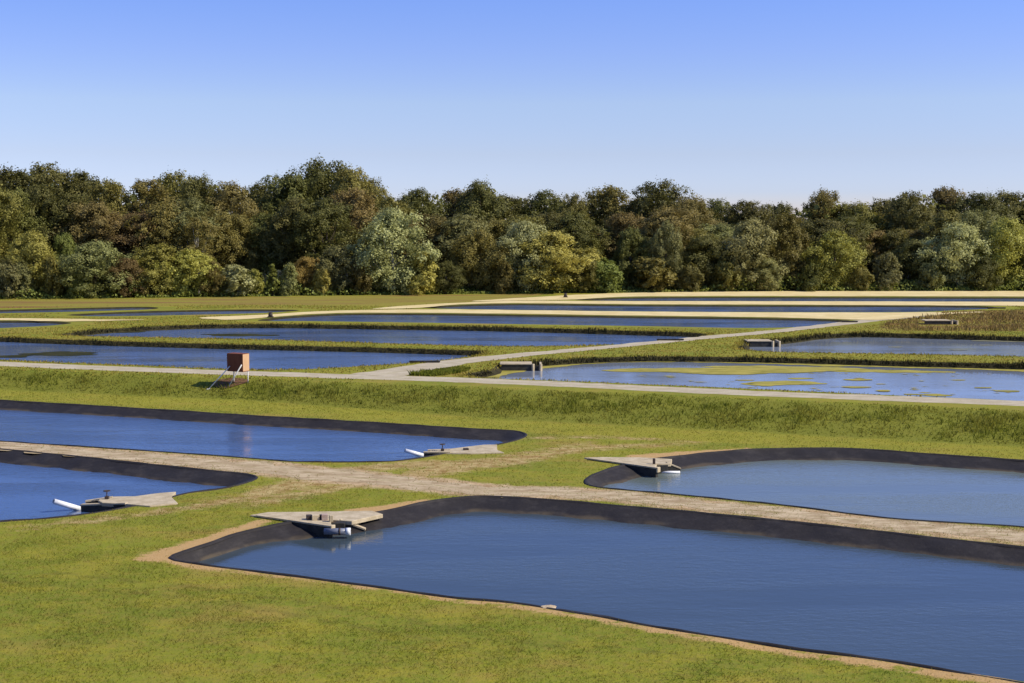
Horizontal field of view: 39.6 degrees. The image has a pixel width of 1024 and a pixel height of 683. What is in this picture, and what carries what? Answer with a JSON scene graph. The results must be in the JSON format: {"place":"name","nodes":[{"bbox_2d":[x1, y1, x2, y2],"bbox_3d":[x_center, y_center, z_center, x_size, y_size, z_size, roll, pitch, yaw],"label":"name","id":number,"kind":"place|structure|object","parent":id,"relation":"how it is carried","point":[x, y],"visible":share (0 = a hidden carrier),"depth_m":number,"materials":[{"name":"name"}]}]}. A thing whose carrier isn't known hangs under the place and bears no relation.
{"place":"outdoors","nodes":[
{"label":"outdoors","id":0,"kind":"place"},
{"bbox_2d":[0,463,226,519],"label":"pond water","id":1,"kind":"structure","parent":0,"point":[29,492],"depth_m":63.01,"materials":[{"name":"liquid"}]},
{"bbox_2d":[0,342,467,369],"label":"pond water","id":2,"kind":"structure","parent":0,"point":[207,358],"depth_m":112.43,"materials":[{"name":"liquid"}]},
{"bbox_2d":[0,337,477,355],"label":"pond bank","id":3,"kind":"structure","parent":0,"point":[268,348],"depth_m":118.26,"materials":[{"name":"green grass"},{"name":"soil"}]},
{"bbox_2d":[0,410,502,460],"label":"pond water","id":4,"kind":"structure","parent":0,"point":[281,443],"depth_m":77.24,"materials":[{"name":"liquid"}]},
{"bbox_2d":[87,328,686,345],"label":"pond water","id":5,"kind":"structure","parent":0,"point":[471,338],"depth_m":131.26,"materials":[{"name":"liquid"}]},
{"bbox_2d":[0,269,1023,682],"bbox_3d":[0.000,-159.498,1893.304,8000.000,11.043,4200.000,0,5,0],"label":"ground","id":6,"kind":"structure","parent":0,"point":[344,613],"depth_m":54.40,"materials":[{"name":"green plant"}]},
{"bbox_2d":[0,259,26,298],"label":"bush","id":7,"kind":"object","parent":6,"relation":"on","point":[7,269],"visible":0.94,"depth_m":184.46,"materials":[{"name":"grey plant"}]},
{"bbox_2d":[0,184,29,262],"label":"broadleaf tree","id":8,"kind":"object","parent":6,"relation":"on","point":[6,199],"visible":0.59,"depth_m":194.33,"materials":[{"name":"green plant"}]},
{"bbox_2d":[0,162,49,237],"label":"broadleaf tree","id":9,"kind":"object","parent":6,"relation":"on","point":[7,176],"visible":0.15,"depth_m":211.09,"materials":[{"name":"green plant"}]},
{"bbox_2d":[0,184,55,266],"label":"broadleaf tree","id":10,"kind":"object","parent":6,"relation":"on","point":[27,219],"visible":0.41,"depth_m":199.05,"materials":[{"name":"green plant"}]},
{"bbox_2d":[3,228,59,294],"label":"broadleaf tree","id":11,"kind":"object","parent":6,"relation":"on","point":[38,250],"visible":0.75,"depth_m":186.91,"materials":[{"name":"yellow plant"}]},
{"bbox_2d":[19,183,70,290],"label":"broadleaf tree","id":12,"kind":"object","parent":6,"relation":"on","point":[41,194],"visible":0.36,"depth_m":200.81,"materials":[{"name":"green plant"}]},
{"bbox_2d":[3,161,89,223],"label":"broadleaf tree","id":13,"kind":"object","parent":6,"relation":"on","point":[50,177],"visible":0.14,"depth_m":214.70,"materials":[{"name":"green plant"}]},
{"bbox_2d":[33,190,114,261],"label":"broadleaf tree","id":14,"kind":"object","parent":6,"relation":"on","point":[63,200],"visible":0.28,"depth_m":200.83,"materials":[{"name":"green plant"}]},
{"bbox_2d":[48,198,123,290],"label":"broadleaf tree","id":15,"kind":"object","parent":6,"relation":"on","point":[94,211],"visible":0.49,"depth_m":199.04,"materials":[{"name":"green plant"}]},
{"bbox_2d":[55,239,139,297],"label":"broadleaf tree","id":16,"kind":"object","parent":6,"relation":"on","point":[93,271],"visible":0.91,"depth_m":186.13,"materials":[{"name":"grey plant"}]},
{"bbox_2d":[83,178,143,246],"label":"broadleaf tree","id":17,"kind":"object","parent":6,"relation":"on","point":[107,192],"visible":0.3,"depth_m":208.39,"materials":[{"name":"green plant"}]},
{"bbox_2d":[105,257,147,297],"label":"broadleaf tree","id":18,"kind":"object","parent":6,"relation":"on","point":[124,265],"visible":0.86,"depth_m":187.51,"materials":[{"name":"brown plant"}]},
{"bbox_2d":[0,448,257,521],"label":"pond liner","id":19,"kind":"object","parent":6,"relation":"on","point":[182,474],"visible":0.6,"depth_m":66.56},
{"bbox_2d":[52,490,177,511],"bbox_3d":[-16.079,6.742,57.937,4.995,1.167,2.666,-2,5,-20],"label":"pond drain","id":20,"kind":"object","parent":19,"relation":"in","point":[106,502],"visible":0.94,"depth_m":57.99,"materials":[{"name":"concrete"}]},
{"bbox_2d":[101,209,176,266],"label":"broadleaf tree","id":21,"kind":"object","parent":6,"relation":"on","point":[124,237],"visible":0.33,"depth_m":198.13,"materials":[{"name":"green plant"}]},
{"bbox_2d":[116,176,178,218],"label":"broadleaf tree","id":22,"kind":"object","parent":6,"relation":"on","point":[141,189],"visible":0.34,"depth_m":208.92,"materials":[{"name":"green plant"}]},
{"bbox_2d":[120,242,188,296],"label":"broadleaf tree","id":23,"kind":"object","parent":6,"relation":"on","point":[159,253],"visible":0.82,"depth_m":189.30,"materials":[{"name":"green plant"}]},
{"bbox_2d":[123,201,206,278],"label":"broadleaf tree","id":24,"kind":"object","parent":6,"relation":"on","point":[164,213],"visible":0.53,"depth_m":197.79,"materials":[{"name":"green plant"}]},
{"bbox_2d":[149,248,222,296],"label":"broadleaf tree","id":25,"kind":"object","parent":6,"relation":"on","point":[191,265],"visible":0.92,"depth_m":189.48,"materials":[{"name":"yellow plant"}]},
{"bbox_2d":[159,196,231,272],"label":"broadleaf tree","id":26,"kind":"object","parent":6,"relation":"on","point":[189,204],"visible":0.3,"depth_m":199.99,"materials":[{"name":"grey plant"}]},
{"bbox_2d":[173,216,222,292],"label":"broadleaf tree","id":27,"kind":"object","parent":6,"relation":"on","point":[189,231],"visible":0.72,"depth_m":195.55,"materials":[{"name":"green plant"}]},
{"bbox_2d":[176,170,229,237],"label":"broadleaf tree","id":28,"kind":"object","parent":6,"relation":"on","point":[199,188],"visible":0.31,"depth_m":214.33,"materials":[{"name":"green plant"}]},
{"bbox_2d":[185,209,249,271],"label":"broadleaf tree","id":29,"kind":"object","parent":6,"relation":"on","point":[220,259],"visible":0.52,"depth_m":201.38,"materials":[{"name":"green plant"}]},
{"bbox_2d":[199,180,267,261],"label":"broadleaf tree","id":30,"kind":"object","parent":6,"relation":"on","point":[226,194],"visible":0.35,"depth_m":214.56,"materials":[{"name":"green plant"}]},
{"bbox_2d":[219,264,258,296],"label":"bush","id":31,"kind":"object","parent":6,"relation":"on","point":[240,281],"visible":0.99,"depth_m":190.11,"materials":[{"name":"green plant"}]},
{"bbox_2d":[214,212,266,276],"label":"broadleaf tree","id":32,"kind":"object","parent":6,"relation":"on","point":[239,228],"visible":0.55,"depth_m":203.44,"materials":[{"name":"green plant"}]},
{"bbox_2d":[0,399,526,462],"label":"pond liner","id":33,"kind":"object","parent":6,"relation":"on","point":[504,436],"visible":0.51,"depth_m":81.69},
{"bbox_2d":[242,209,290,277],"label":"broadleaf tree","id":34,"kind":"object","parent":6,"relation":"on","point":[264,265],"visible":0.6,"depth_m":204.09,"materials":[{"name":"green plant"}]},
{"bbox_2d":[250,170,315,256],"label":"broadleaf tree","id":35,"kind":"object","parent":6,"relation":"on","point":[289,185],"visible":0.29,"depth_m":219.86,"materials":[{"name":"green plant"}]},
{"bbox_2d":[257,196,332,276],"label":"broadleaf tree","id":36,"kind":"object","parent":6,"relation":"on","point":[289,208],"visible":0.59,"depth_m":202.00,"materials":[{"name":"green plant"}]},
{"bbox_2d":[288,153,347,258],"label":"broadleaf tree","id":37,"kind":"object","parent":6,"relation":"on","point":[319,179],"visible":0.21,"depth_m":225.39,"materials":[{"name":"green plant"}]},
{"bbox_2d":[282,195,361,269],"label":"broadleaf tree","id":38,"kind":"object","parent":6,"relation":"on","point":[327,220],"visible":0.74,"depth_m":200.39,"materials":[{"name":"green plant"}]},
{"bbox_2d":[305,244,360,293],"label":"broadleaf tree","id":39,"kind":"object","parent":6,"relation":"on","point":[338,253],"visible":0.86,"depth_m":194.54,"materials":[{"name":"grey plant"}]},
{"bbox_2d":[316,161,391,280],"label":"broadleaf tree","id":40,"kind":"object","parent":6,"relation":"on","point":[343,177],"visible":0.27,"depth_m":221.36,"materials":[{"name":"green plant"}]},
{"bbox_2d":[330,185,379,268],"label":"broadleaf tree","id":41,"kind":"object","parent":6,"relation":"on","point":[359,211],"visible":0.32,"depth_m":209.52,"materials":[{"name":"green plant"}]},
{"bbox_2d":[64,324,705,336],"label":"pond bank","id":42,"kind":"structure","parent":6,"relation":"on","point":[435,329],"depth_m":137.82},
{"bbox_2d":[344,205,441,294],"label":"broadleaf tree","id":43,"kind":"object","parent":6,"relation":"on","point":[383,273],"visible":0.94,"depth_m":195.36,"materials":[{"name":"green plant"}]},
{"bbox_2d":[406,252,439,295],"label":"bush","id":44,"kind":"object","parent":6,"relation":"on","point":[424,280],"visible":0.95,"depth_m":194.29,"materials":[{"name":"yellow plant"}]},
{"bbox_2d":[394,186,454,234],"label":"broadleaf tree","id":45,"kind":"object","parent":6,"relation":"on","point":[414,200],"visible":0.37,"depth_m":225.62,"materials":[{"name":"green plant"}]},
{"bbox_2d":[395,213,462,276],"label":"broadleaf tree","id":46,"kind":"object","parent":6,"relation":"on","point":[434,221],"visible":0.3,"depth_m":205.55,"materials":[{"name":"green plant"}]},
{"bbox_2d":[433,260,467,293],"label":"tree","id":47,"kind":"object","parent":6,"relation":"on","point":[442,281],"visible":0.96,"depth_m":196.12,"materials":[{"name":"green plant"}]},
{"bbox_2d":[427,213,501,286],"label":"broadleaf tree","id":48,"kind":"object","parent":6,"relation":"on","point":[467,225],"visible":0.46,"depth_m":203.84,"materials":[{"name":"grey plant"}]},
{"bbox_2d":[448,227,508,291],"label":"broadleaf tree","id":49,"kind":"object","parent":6,"relation":"on","point":[483,272],"visible":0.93,"depth_m":198.94,"materials":[{"name":"green plant"}]},
{"bbox_2d":[450,178,516,221],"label":"broadleaf tree","id":50,"kind":"object","parent":6,"relation":"on","point":[484,203],"visible":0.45,"depth_m":226.03,"materials":[{"name":"green plant"}]},
{"bbox_2d":[0,369,1023,445],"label":"bank grass","id":51,"kind":"structure","parent":6,"relation":"on","point":[1018,415],"depth_m":83.09,"materials":[{"name":"plant"}]},
{"bbox_2d":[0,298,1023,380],"bbox_3d":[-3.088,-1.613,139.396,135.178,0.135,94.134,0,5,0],"label":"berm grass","id":52,"kind":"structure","parent":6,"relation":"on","point":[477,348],"depth_m":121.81,"materials":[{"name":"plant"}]},
{"bbox_2d":[0,314,1023,397],"bbox_3d":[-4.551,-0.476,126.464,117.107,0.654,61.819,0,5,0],"label":"bank reeds","id":53,"kind":"object","parent":6,"relation":"on","point":[575,360],"visible":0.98,"depth_m":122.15,"materials":[{"name":"plant"}]},
{"bbox_2d":[0,271,1023,298],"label":"undergrowth","id":54,"kind":"object","parent":6,"relation":"on","point":[906,286],"visible":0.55,"depth_m":199.78,"materials":[{"name":"green plant"}]},
{"bbox_2d":[0,390,1023,488],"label":"lawn grass","id":55,"kind":"structure","parent":6,"relation":"on","point":[530,425],"depth_m":73.63,"materials":[{"name":"plant"}]},
{"bbox_2d":[16,172,1023,273],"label":"woodland","id":56,"kind":"object","parent":6,"relation":"on","point":[804,210],"visible":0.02,"depth_m":238.75,"materials":[{"name":"green plant"}]},
{"bbox_2d":[491,219,562,290],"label":"broadleaf tree","id":57,"kind":"object","parent":6,"relation":"on","point":[518,230],"visible":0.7,"depth_m":199.24,"materials":[{"name":"green plant"}]},
{"bbox_2d":[512,189,565,218],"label":"broadleaf tree","id":58,"kind":"object","parent":6,"relation":"on","point":[539,200],"visible":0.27,"depth_m":229.86,"materials":[{"name":"green plant"}]},
{"bbox_2d":[512,230,606,292],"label":"broadleaf tree","id":59,"kind":"object","parent":6,"relation":"on","point":[565,261],"visible":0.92,"depth_m":197.85,"materials":[{"name":"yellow plant"}]},
{"bbox_2d":[543,211,609,286],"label":"broadleaf tree","id":60,"kind":"object","parent":6,"relation":"on","point":[574,221],"visible":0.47,"depth_m":210.55,"materials":[{"name":"green plant"}]},
{"bbox_2d":[168,495,1023,682],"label":"pond liner","id":61,"kind":"object","parent":6,"relation":"on","point":[1005,554],"visible":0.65,"depth_m":53.39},
{"bbox_2d":[251,511,382,537],"bbox_3d":[-7.609,7.091,54.620,5.134,1.050,3.075,0,5,0],"label":"pond drain","id":62,"kind":"object","parent":61,"relation":"in","point":[327,524],"visible":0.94,"depth_m":54.38,"materials":[{"name":"concrete"}]},
{"bbox_2d":[578,257,624,292],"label":"bush","id":63,"kind":"object","parent":6,"relation":"on","point":[607,281],"visible":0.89,"depth_m":199.27,"materials":[{"name":"green plant"}]},
{"bbox_2d":[582,184,637,235],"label":"broadleaf tree","id":64,"kind":"object","parent":6,"relation":"on","point":[611,205],"visible":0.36,"depth_m":233.16,"materials":[{"name":"green plant"}]},
{"bbox_2d":[593,211,648,282],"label":"broadleaf tree","id":65,"kind":"object","parent":6,"relation":"on","point":[622,222],"visible":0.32,"depth_m":214.96,"materials":[{"name":"green plant"}]},
{"bbox_2d":[608,225,653,289],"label":"broadleaf tree","id":66,"kind":"object","parent":6,"relation":"on","point":[627,239],"visible":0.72,"depth_m":204.93,"materials":[{"name":"green plant"}]},
{"bbox_2d":[627,255,677,291],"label":"bush","id":67,"kind":"object","parent":6,"relation":"on","point":[652,275],"visible":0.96,"depth_m":201.46,"materials":[{"name":"green plant"}]},
{"bbox_2d":[627,178,695,249],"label":"broadleaf tree","id":68,"kind":"object","parent":6,"relation":"on","point":[667,197],"visible":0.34,"depth_m":228.23,"materials":[{"name":"green plant"}]},
{"bbox_2d":[648,218,686,289],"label":"broadleaf tree","id":69,"kind":"object","parent":6,"relation":"on","point":[671,243],"visible":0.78,"depth_m":203.61,"materials":[{"name":"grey plant"}]},
{"bbox_2d":[638,205,703,286],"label":"broadleaf tree","id":70,"kind":"object","parent":6,"relation":"on","point":[677,218],"visible":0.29,"depth_m":211.12,"materials":[{"name":"green plant"}]},
{"bbox_2d":[660,193,731,233],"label":"broadleaf tree","id":71,"kind":"object","parent":6,"relation":"on","point":[691,204],"visible":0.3,"depth_m":224.78,"materials":[{"name":"green plant"}]},
{"bbox_2d":[673,232,742,289],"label":"broadleaf tree","id":72,"kind":"object","parent":6,"relation":"on","point":[702,260],"visible":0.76,"depth_m":205.00,"materials":[{"name":"green plant"}]},
{"bbox_2d":[711,199,777,236],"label":"broadleaf tree","id":73,"kind":"object","parent":6,"relation":"on","point":[749,209],"visible":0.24,"depth_m":232.78,"materials":[{"name":"green plant"}]},
{"bbox_2d":[713,217,791,289],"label":"broadleaf tree","id":74,"kind":"object","parent":6,"relation":"on","point":[752,228],"visible":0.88,"depth_m":204.07,"materials":[{"name":"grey plant"}]},
{"bbox_2d":[755,210,812,289],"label":"broadleaf tree","id":75,"kind":"object","parent":6,"relation":"on","point":[788,223],"visible":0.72,"depth_m":206.58,"materials":[{"name":"green plant"}]},
{"bbox_2d":[584,447,1023,527],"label":"pond liner","id":76,"kind":"object","parent":6,"relation":"on","point":[622,473],"visible":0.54,"depth_m":69.23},
{"bbox_2d":[584,457,680,477],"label":"pond drain","id":77,"kind":"object","parent":76,"relation":"on","point":[652,467],"visible":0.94,"depth_m":66.96,"materials":[{"name":"concrete"}]},
{"bbox_2d":[793,187,842,223],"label":"broadleaf tree","id":78,"kind":"object","parent":6,"relation":"on","point":[820,198],"visible":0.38,"depth_m":239.55,"materials":[{"name":"green plant"}]},
{"bbox_2d":[791,218,867,286],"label":"broadleaf tree","id":79,"kind":"object","parent":6,"relation":"on","point":[821,227],"visible":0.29,"depth_m":212.90,"materials":[{"name":"green plant"}]},
{"bbox_2d":[799,228,868,290],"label":"broadleaf tree","id":80,"kind":"object","parent":6,"relation":"on","point":[835,272],"visible":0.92,"depth_m":205.02,"materials":[{"name":"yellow plant"}]},
{"bbox_2d":[867,251,902,290],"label":"bush","id":81,"kind":"object","parent":6,"relation":"on","point":[886,268],"visible":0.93,"depth_m":205.22,"materials":[{"name":"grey plant"}]},
{"bbox_2d":[882,190,938,278],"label":"broadleaf tree","id":82,"kind":"object","parent":6,"relation":"on","point":[906,205],"visible":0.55,"depth_m":231.89,"materials":[{"name":"green plant"}]},
{"bbox_2d":[886,238,937,287],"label":"broadleaf tree","id":83,"kind":"object","parent":6,"relation":"on","point":[906,252],"visible":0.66,"depth_m":210.33,"materials":[{"name":"green plant"}]},
{"bbox_2d":[915,208,976,286],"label":"broadleaf tree","id":84,"kind":"object","parent":6,"relation":"on","point":[946,217],"visible":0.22,"depth_m":214.87,"materials":[{"name":"green plant"}]},
{"bbox_2d":[881,309,1023,330],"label":"tall weeds","id":85,"kind":"object","parent":6,"relation":"on","point":[993,317],"visible":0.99,"depth_m":143.30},
{"bbox_2d":[915,221,998,289],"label":"broadleaf tree","id":86,"kind":"object","parent":6,"relation":"on","point":[957,235],"visible":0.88,"depth_m":206.62,"materials":[{"name":"green plant"}]},
{"bbox_2d":[941,190,1018,277],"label":"broadleaf tree","id":87,"kind":"object","parent":6,"relation":"on","point":[982,203],"visible":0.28,"depth_m":233.00,"materials":[{"name":"green plant"}]},
{"bbox_2d":[964,256,1003,290],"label":"broadleaf tree","id":88,"kind":"object","parent":6,"relation":"on","point":[986,265],"visible":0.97,"depth_m":204.39,"materials":[{"name":"green plant"}]},
{"bbox_2d":[971,216,1023,289],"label":"broadleaf tree","id":89,"kind":"object","parent":6,"relation":"on","point":[1006,239],"visible":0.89,"depth_m":206.90,"materials":[{"name":"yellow plant"}]},
{"bbox_2d":[0,442,1023,541],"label":"gravel path","id":90,"kind":"structure","parent":0,"point":[346,475],"depth_m":60.77,"materials":[{"name":"gravel"}]},
{"bbox_2d":[0,361,1023,405],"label":"road","id":91,"kind":"structure","parent":0,"point":[654,388],"depth_m":90.35,"materials":[{"name":"gravel"}]},
{"bbox_2d":[0,0,1023,216],"label":"sky","id":92,"kind":"structure","parent":0,"point":[762,101],"materials":[{"name":"blue"}]},
{"bbox_2d":[271,315,834,327],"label":"pond water","id":93,"kind":"structure","parent":0,"point":[727,323],"depth_m":147.38,"materials":[{"name":"liquid"}]},
{"bbox_2d":[258,313,848,321],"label":"pond bank","id":94,"kind":"structure","parent":0,"point":[580,316],"depth_m":153.09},
{"bbox_2d":[201,309,978,319],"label":"sand path","id":95,"kind":"structure","parent":0,"point":[855,315],"depth_m":156.46,"materials":[{"name":"sand"}]},
{"bbox_2d":[199,512,1023,681],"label":"pond water","id":96,"kind":"structure","parent":0,"point":[961,615],"depth_m":47.32,"materials":[{"name":"liquid"}]},
{"bbox_2d":[353,315,934,376],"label":"side road","id":97,"kind":"structure","parent":0,"point":[397,371],"depth_m":111.65,"materials":[{"name":"gravel"}]},
{"bbox_2d":[373,301,1023,308],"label":"sand path","id":98,"kind":"structure","parent":0,"point":[804,303],"depth_m":176.61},
{"bbox_2d":[422,304,987,307],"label":"pond bank","id":99,"kind":"structure","parent":0,"point":[703,305],"depth_m":171.62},
{"bbox_2d":[446,305,987,311],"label":"pond water","id":100,"kind":"structure","parent":0,"point":[746,309],"depth_m":168.33,"materials":[{"name":"liquid"}]},
{"bbox_2d":[464,356,1023,377],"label":"pond bank","id":101,"kind":"structure","parent":0,"point":[494,371],"depth_m":106.43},
{"bbox_2d":[476,291,1023,300],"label":"sand path","id":102,"kind":"structure","parent":0,"point":[859,293],"depth_m":194.86,"materials":[{"name":"sand"}]},
{"bbox_2d":[499,362,1023,400],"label":"pond water","id":103,"kind":"structure","parent":0,"point":[963,386],"depth_m":97.11,"materials":[{"name":"liquid"}]},
{"bbox_2d":[486,362,1023,395],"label":"algae","id":104,"kind":"object","parent":103,"relation":"on","point":[743,370],"visible":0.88,"depth_m":101.97,"materials":[{"name":"plant"}]},
{"bbox_2d":[578,297,1023,299],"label":"pond bank","id":105,"kind":"structure","parent":0,"point":[815,297],"depth_m":188.83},
{"bbox_2d":[591,298,1023,301],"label":"pond water","id":106,"kind":"structure","parent":0,"point":[822,299],"depth_m":186.71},
{"bbox_2d":[603,460,1023,525],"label":"pond water","id":107,"kind":"structure","parent":0,"point":[897,490],"depth_m":63.24,"materials":[{"name":"blue water"}]},
{"bbox_2d":[750,337,1023,356],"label":"pond water","id":108,"kind":"structure","parent":0,"point":[877,345],"depth_m":121.11,"materials":[{"name":"liquid"}]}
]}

